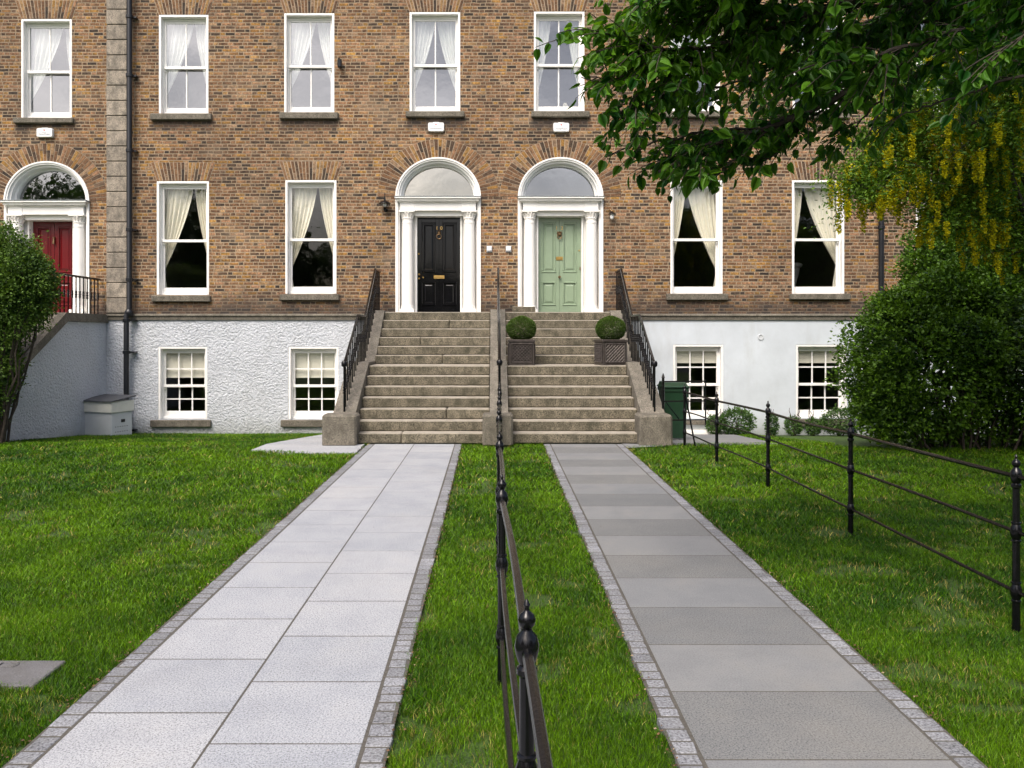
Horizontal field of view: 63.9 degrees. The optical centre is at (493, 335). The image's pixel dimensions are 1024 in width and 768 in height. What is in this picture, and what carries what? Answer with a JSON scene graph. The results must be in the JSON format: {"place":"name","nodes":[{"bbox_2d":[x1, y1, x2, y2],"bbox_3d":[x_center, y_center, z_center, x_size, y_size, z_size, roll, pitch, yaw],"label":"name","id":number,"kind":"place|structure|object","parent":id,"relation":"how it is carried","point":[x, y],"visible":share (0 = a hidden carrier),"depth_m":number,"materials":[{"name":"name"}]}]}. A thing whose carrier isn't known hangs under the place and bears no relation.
{"place":"outdoors","nodes":[
{"label":"outdoors","id":0,"kind":"place"},
{"bbox_2d":[2,444,461,767],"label":"path","id":1,"kind":"structure","parent":0,"point":[344,625],"depth_m":4.44,"materials":[{"name":"white stone"}]},
{"bbox_2d":[252,434,364,454],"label":"side path","id":2,"kind":"structure","parent":0,"point":[311,445],"depth_m":12.52,"materials":[{"name":"white stone"}]},
{"bbox_2d":[0,407,1023,767],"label":"ground","id":3,"kind":"structure","parent":0,"point":[836,439],"depth_m":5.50,"materials":[{"name":"green plant"}]},
{"bbox_2d":[0,661,65,690],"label":"inspection cover","id":4,"kind":"object","parent":3,"relation":"on","point":[28,673],"visible":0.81,"depth_m":4.15,"materials":[{"name":"concrete"}]},
{"bbox_2d":[0,215,67,442],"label":"evergreen shrub","id":5,"kind":"object","parent":3,"relation":"on","point":[29,282],"visible":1,"depth_m":13.06,"materials":[{"name":"green plant"}]},
{"bbox_2d":[2,312,108,440],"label":"stone steps","id":6,"kind":"structure","parent":3,"relation":"on","point":[66,375],"depth_m":15.59,"materials":[{"name":"stone"}]},
{"bbox_2d":[20,273,100,350],"bbox_3d":[-8.312,-0.007,15.081,0.100,2.414,4.518,0,0,0],"label":"iron railing","id":7,"kind":"object","parent":6,"relation":"on","point":[79,291],"visible":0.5,"depth_m":16.48,"materials":[{"name":"black metal"}]},
{"bbox_2d":[0,0,126,394],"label":"terraced house","id":8,"kind":"structure","parent":3,"relation":"on","point":[63,67],"depth_m":17.40,"materials":[{"name":"brown brick"}]},
{"bbox_2d":[13,19,74,123],"bbox_3d":[-9.503,-5.628,17.522,1.270,2.267,0.419,0,0,0],"label":"window","id":9,"kind":"structure","parent":8,"relation":"in","point":[40,38],"depth_m":17.53,"materials":[{"name":"white paint"}]},
{"bbox_2d":[37,128,53,137],"bbox_3d":[-9.474,-4.298,17.360,0.340,0.205,0.079,0,0,0],"label":"alarm box","id":10,"kind":"object","parent":8,"relation":"attached to","point":[45,132],"visible":1,"depth_m":17.32,"materials":[{"name":"white plastic"}]},
{"bbox_2d":[33,222,72,311],"bbox_3d":[-9.457,-1.466,17.688,0.924,1.992,0.125,0,0,0],"label":"door","id":11,"kind":"structure","parent":8,"relation":"in","point":[59,238],"depth_m":17.70,"materials":[{"name":"red wood"}]},
{"bbox_2d":[83,394,136,435],"bbox_3d":[-7.800,1.623,16.620,0.840,0.835,0.660,0,0,20],"label":"utility box","id":12,"kind":"object","parent":3,"relation":"on","point":[108,414],"visible":0.92,"depth_m":16.40,"materials":[{"name":"plastic"}]},
{"bbox_2d":[122,0,499,434],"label":"terraced house","id":13,"kind":"structure","parent":3,"relation":"on","point":[275,153],"depth_m":17.40,"materials":[{"name":"brown brick"}]},
{"bbox_2d":[150,15,211,120],"bbox_3d":[-6.599,-5.707,17.523,1.293,2.290,0.418,0,0,0],"label":"window","id":14,"kind":"structure","parent":13,"relation":"in","point":[175,31],"depth_m":17.53,"materials":[{"name":"white paint"}]},
{"bbox_2d":[151,181,210,301],"bbox_3d":[-6.599,-2.024,17.522,1.245,2.606,0.419,0,0,0],"label":"window","id":15,"kind":"structure","parent":13,"relation":"in","point":[174,198],"depth_m":17.55,"materials":[{"name":"white paint"}]},
{"bbox_2d":[150,347,211,426],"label":"window","id":16,"kind":"structure","parent":13,"relation":"in","point":[173,362],"depth_m":17.53,"materials":[{"name":"white paint"}]},
{"bbox_2d":[279,13,338,119],"bbox_3d":[-3.897,-5.735,17.524,1.245,2.301,0.417,0,0,0],"label":"window","id":17,"kind":"structure","parent":13,"relation":"in","point":[299,28],"depth_m":17.53,"materials":[{"name":"white paint"}]},
{"bbox_2d":[280,180,339,299],"bbox_3d":[-3.883,-2.052,17.522,1.256,2.595,0.418,0,0,0],"label":"window","id":18,"kind":"structure","parent":13,"relation":"in","point":[300,195],"depth_m":17.56,"materials":[{"name":"white paint"}]},
{"bbox_2d":[281,347,338,426],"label":"window","id":19,"kind":"structure","parent":13,"relation":"in","point":[304,362],"depth_m":17.53,"materials":[{"name":"white paint"}]},
{"bbox_2d":[337,57,341,68],"bbox_3d":[-3.235,-5.773,17.317,0.091,0.261,0.175,0,0,0],"label":"wall bracket","id":20,"kind":"object","parent":13,"relation":"attached to","point":[339,63],"depth_m":17.23,"materials":[{"name":"black metal"}]},
{"bbox_2d":[379,193,390,211],"bbox_3d":[-2.282,-2.812,17.268,0.256,0.375,0.271,0,0,0],"label":"wall lamp","id":21,"kind":"object","parent":13,"relation":"attached to","point":[384,202],"visible":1,"depth_m":17.24,"materials":[{"name":"black metal"}]},
{"bbox_2d":[406,12,464,117],"bbox_3d":[-1.232,-5.764,17.523,1.247,2.288,0.419,0,0,0],"label":"window","id":22,"kind":"structure","parent":13,"relation":"in","point":[422,24],"depth_m":17.53,"materials":[{"name":"white paint"}]},
{"bbox_2d":[428,122,443,131],"bbox_3d":[-1.209,-4.416,17.360,0.340,0.205,0.079,0,0,0],"label":"alarm box","id":23,"kind":"object","parent":13,"relation":"attached to","point":[435,127],"visible":1,"depth_m":17.32,"materials":[{"name":"white plastic"}]},
{"bbox_2d":[418,218,459,311],"bbox_3d":[-1.169,-1.508,17.700,0.924,2.077,0.100,0,0,0],"label":"door","id":24,"kind":"structure","parent":13,"relation":"in","point":[438,238],"depth_m":17.70,"materials":[{"name":"black wood"}]},
{"bbox_2d":[486,246,491,251],"bbox_3d":[-0.085,-1.840,17.375,0.124,0.136,0.050,0,0,0],"label":"bell box","id":25,"kind":"object","parent":13,"relation":"attached to","point":[488,248],"visible":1,"depth_m":17.35,"materials":[{"name":"grey plastic"}]},
{"bbox_2d":[322,310,489,445],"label":"stone steps","id":26,"kind":"structure","parent":3,"relation":"on","point":[408,354],"depth_m":14.23,"materials":[{"name":"stone"}]},
{"bbox_2d":[341,268,380,411],"bbox_3d":[-2.390,-0.047,15.216,0.100,2.654,4.188,0,0,0],"label":"iron railing","id":27,"kind":"object","parent":26,"relation":"on","point":[363,323],"visible":0.98,"depth_m":14.88,"materials":[{"name":"black metal"}]},
{"bbox_2d":[5,444,984,767],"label":"path edging","id":28,"kind":"object","parent":3,"relation":"on","point":[375,748],"visible":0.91,"depth_m":4.45,"materials":[{"name":"stone"}]},
{"bbox_2d":[482,309,512,445],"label":"dividing plinth","id":29,"kind":"structure","parent":3,"relation":"on","point":[489,431],"depth_m":13.59,"materials":[{"name":"stone"}]},
{"bbox_2d":[496,267,502,386],"bbox_3d":[0.100,-0.067,15.216,0.100,2.654,4.188,0,0,0],"label":"iron railing","id":30,"kind":"object","parent":29,"relation":"on","point":[499,361],"visible":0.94,"depth_m":14.12,"materials":[{"name":"black metal"}]},
{"bbox_2d":[495,382,552,767],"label":"lawn fence","id":31,"kind":"object","parent":3,"relation":"on","point":[532,734],"visible":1,"depth_m":2.54,"materials":[{"name":"black metal"}]},
{"bbox_2d":[505,310,672,445],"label":"stone steps","id":32,"kind":"structure","parent":3,"relation":"on","point":[564,389],"depth_m":14.00,"materials":[{"name":"stone"}]},
{"bbox_2d":[505,315,536,364],"bbox_3d":[0.499,0.072,14.831,0.569,0.903,0.579,0,0,0],"label":"topiary planter","id":33,"kind":"object","parent":32,"relation":"on","point":[521,349],"visible":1,"depth_m":14.61,"materials":[{"name":"plant"}]},
{"bbox_2d":[593,315,627,364],"bbox_3d":[2.114,0.072,14.850,0.569,0.903,0.580,0,0,-13],"label":"topiary planter","id":34,"kind":"object","parent":32,"relation":"on","point":[611,350],"visible":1,"depth_m":14.65,"materials":[{"name":"green plant"}]},
{"bbox_2d":[615,268,657,411],"bbox_3d":[2.585,-0.047,15.216,0.100,2.654,4.188,0,0,0],"label":"iron railing","id":35,"kind":"object","parent":32,"relation":"on","point":[625,308],"visible":0.98,"depth_m":14.74,"materials":[{"name":"black metal"}]},
{"bbox_2d":[661,373,705,424],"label":"iron gate","id":36,"kind":"structure","parent":32,"relation":"attached to","point":[663,392],"depth_m":13.27,"materials":[{"name":"black metal"}]},
{"bbox_2d":[500,0,884,434],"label":"terraced house","id":37,"kind":"structure","parent":3,"relation":"on","point":[724,307],"depth_m":17.40,"materials":[{"name":"brown brick"}]},
{"bbox_2d":[506,246,510,251],"bbox_3d":[0.322,-1.840,17.375,0.124,0.136,0.050,0,0,0],"label":"bell box","id":38,"kind":"object","parent":37,"relation":"attached to","point":[508,248],"visible":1,"depth_m":17.35,"materials":[{"name":"grey plastic"}]},
{"bbox_2d":[538,218,580,311],"bbox_3d":[1.424,-1.508,17.690,0.924,2.077,0.120,0,0,0],"label":"door","id":39,"kind":"structure","parent":37,"relation":"in","point":[559,239],"depth_m":17.70,"materials":[{"name":"green wood"}]},
{"bbox_2d":[531,12,589,117],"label":"window","id":40,"kind":"structure","parent":37,"relation":"in","point":[542,20],"depth_m":17.52,"materials":[{"name":"white paint"}]},
{"bbox_2d":[553,122,568,132],"bbox_3d":[1.435,-4.410,17.360,0.340,0.205,0.079,0,0,0],"label":"alarm box","id":41,"kind":"object","parent":37,"relation":"attached to","point":[560,127],"visible":1,"depth_m":17.32,"materials":[{"name":"white plastic"}]},
{"bbox_2d":[608,209,615,218],"bbox_3d":[2.497,-2.574,17.303,0.174,0.240,0.200,0,0,0],"label":"wall lamp","id":42,"kind":"object","parent":37,"relation":"attached to","point":[611,213],"visible":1,"depth_m":17.26,"materials":[{"name":"black paint"}]},
{"bbox_2d":[665,17,719,117],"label":"window","id":43,"kind":"structure","parent":37,"relation":"in","point":[714,115],"depth_m":17.37,"materials":[{"name":"white paint"}]},
{"bbox_2d":[666,180,727,299],"bbox_3d":[4.311,-2.052,17.523,1.302,2.595,0.417,0,0,0],"label":"window","id":44,"kind":"structure","parent":37,"relation":"in","point":[707,208],"depth_m":17.56,"materials":[{"name":"white paint"}]},
{"bbox_2d":[673,345,722,424],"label":"window","id":45,"kind":"structure","parent":37,"relation":"in","point":[689,354],"depth_m":17.53,"materials":[{"name":"white paint"}]},
{"bbox_2d":[794,263,802,286],"bbox_3d":[7.010,-1.065,19.400,0.570,1.290,0.560,0,0,0],"label":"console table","id":46,"kind":"object","parent":37,"relation":"on","point":[797,266],"visible":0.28,"depth_m":19.24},
{"bbox_2d":[789,180,850,299],"bbox_3d":[6.898,-2.058,17.522,1.279,2.583,0.418,0,0,0],"label":"window","id":47,"kind":"structure","parent":37,"relation":"in","point":[834,243],"depth_m":17.56,"materials":[{"name":"white paint"}]},
{"bbox_2d":[793,16,849,118],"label":"window","id":48,"kind":"structure","parent":37,"relation":"in","point":[841,116],"depth_m":17.39,"materials":[{"name":"white paint"}]},
{"bbox_2d":[792,345,854,426],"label":"window","id":49,"kind":"structure","parent":37,"relation":"in","point":[811,354],"depth_m":17.53,"materials":[{"name":"white paint"}]},
{"bbox_2d":[705,409,724,433],"bbox_3d":[4.583,1.796,16.986,0.416,0.595,0.513,0,0,0],"label":"plant","id":50,"kind":"object","parent":3,"relation":"on","point":[708,425],"visible":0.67,"depth_m":16.92,"materials":[{"name":"green plant"}]},
{"bbox_2d":[719,405,757,434],"bbox_3d":[5.001,1.752,16.908,0.891,0.672,0.525,0,0,0],"label":"plant","id":51,"kind":"object","parent":3,"relation":"on","point":[749,419],"visible":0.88,"depth_m":16.81,"materials":[{"name":"green plant"}]},
{"bbox_2d":[763,409,779,435],"bbox_3d":[5.754,1.798,17.012,0.317,0.598,0.518,0,0,0],"label":"plant","id":52,"kind":"object","parent":3,"relation":"on","point":[774,429],"visible":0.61,"depth_m":16.89,"materials":[{"name":"green plant"}]},
{"bbox_2d":[533,0,1023,203],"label":"lime tree","id":53,"kind":"object","parent":3,"relation":"on","point":[989,34],"visible":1,"depth_m":4.64,"materials":[{"name":"green plant"}]},
{"bbox_2d":[783,408,802,435],"bbox_3d":[6.207,1.796,16.989,0.404,0.596,0.530,0,0,0],"label":"plant","id":54,"kind":"object","parent":3,"relation":"on","point":[796,428],"visible":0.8,"depth_m":16.93,"materials":[{"name":"green plant"}]},
{"bbox_2d":[804,408,822,435],"bbox_3d":[6.628,1.796,16.988,0.371,0.597,0.503,0,0,0],"label":"plant","id":55,"kind":"object","parent":3,"relation":"on","point":[812,431],"visible":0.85,"depth_m":16.94,"materials":[{"name":"green plant"}]},
{"bbox_2d":[819,403,859,435],"bbox_3d":[7.151,1.729,16.797,1.032,0.701,0.538,0,0,0],"label":"plant","id":56,"kind":"object","parent":3,"relation":"on","point":[831,413],"visible":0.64,"depth_m":16.74,"materials":[{"name":"green plant"}]},
{"bbox_2d":[683,384,1023,633],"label":"lawn fence","id":57,"kind":"object","parent":3,"relation":"on","point":[1015,475],"visible":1,"depth_m":6.22,"materials":[{"name":"black metal"}]},
{"bbox_2d":[799,18,1023,288],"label":"laburnum tree","id":58,"kind":"object","parent":3,"relation":"on","point":[961,192],"visible":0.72,"depth_m":9.54,"materials":[{"name":"green plant"}]},
{"bbox_2d":[822,173,1023,450],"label":"shrub","id":59,"kind":"object","parent":3,"relation":"on","point":[938,310],"visible":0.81,"depth_m":12.16,"materials":[{"name":"green plant"}]},
{"bbox_2d":[884,16,1022,434],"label":"terraced house","id":60,"kind":"structure","parent":3,"relation":"on","point":[892,248],"depth_m":17.40,"materials":[{"name":"brown brick"}]},
{"bbox_2d":[994,288,1023,434],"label":"bay shrub","id":61,"kind":"object","parent":3,"relation":"on","point":[1016,328],"visible":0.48,"depth_m":11.80,"materials":[{"name":"green plant"}]},
{"bbox_2d":[623,434,777,447],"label":"side path","id":62,"kind":"structure","parent":0,"point":[727,439],"depth_m":14.03,"materials":[{"name":"stone"}]},
{"bbox_2d":[657,381,689,437],"bbox_3d":[3.170,1.309,14.520,0.460,1.020,0.640,0,0,0],"label":"wheelie bin","id":63,"kind":"object","parent":62,"relation":"on","point":[673,391],"visible":0.63,"depth_m":14.27,"materials":[{"name":"green plastic"}]},
{"bbox_2d":[544,444,987,767],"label":"path","id":64,"kind":"structure","parent":0,"point":[799,725],"depth_m":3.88,"materials":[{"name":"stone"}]}
]}

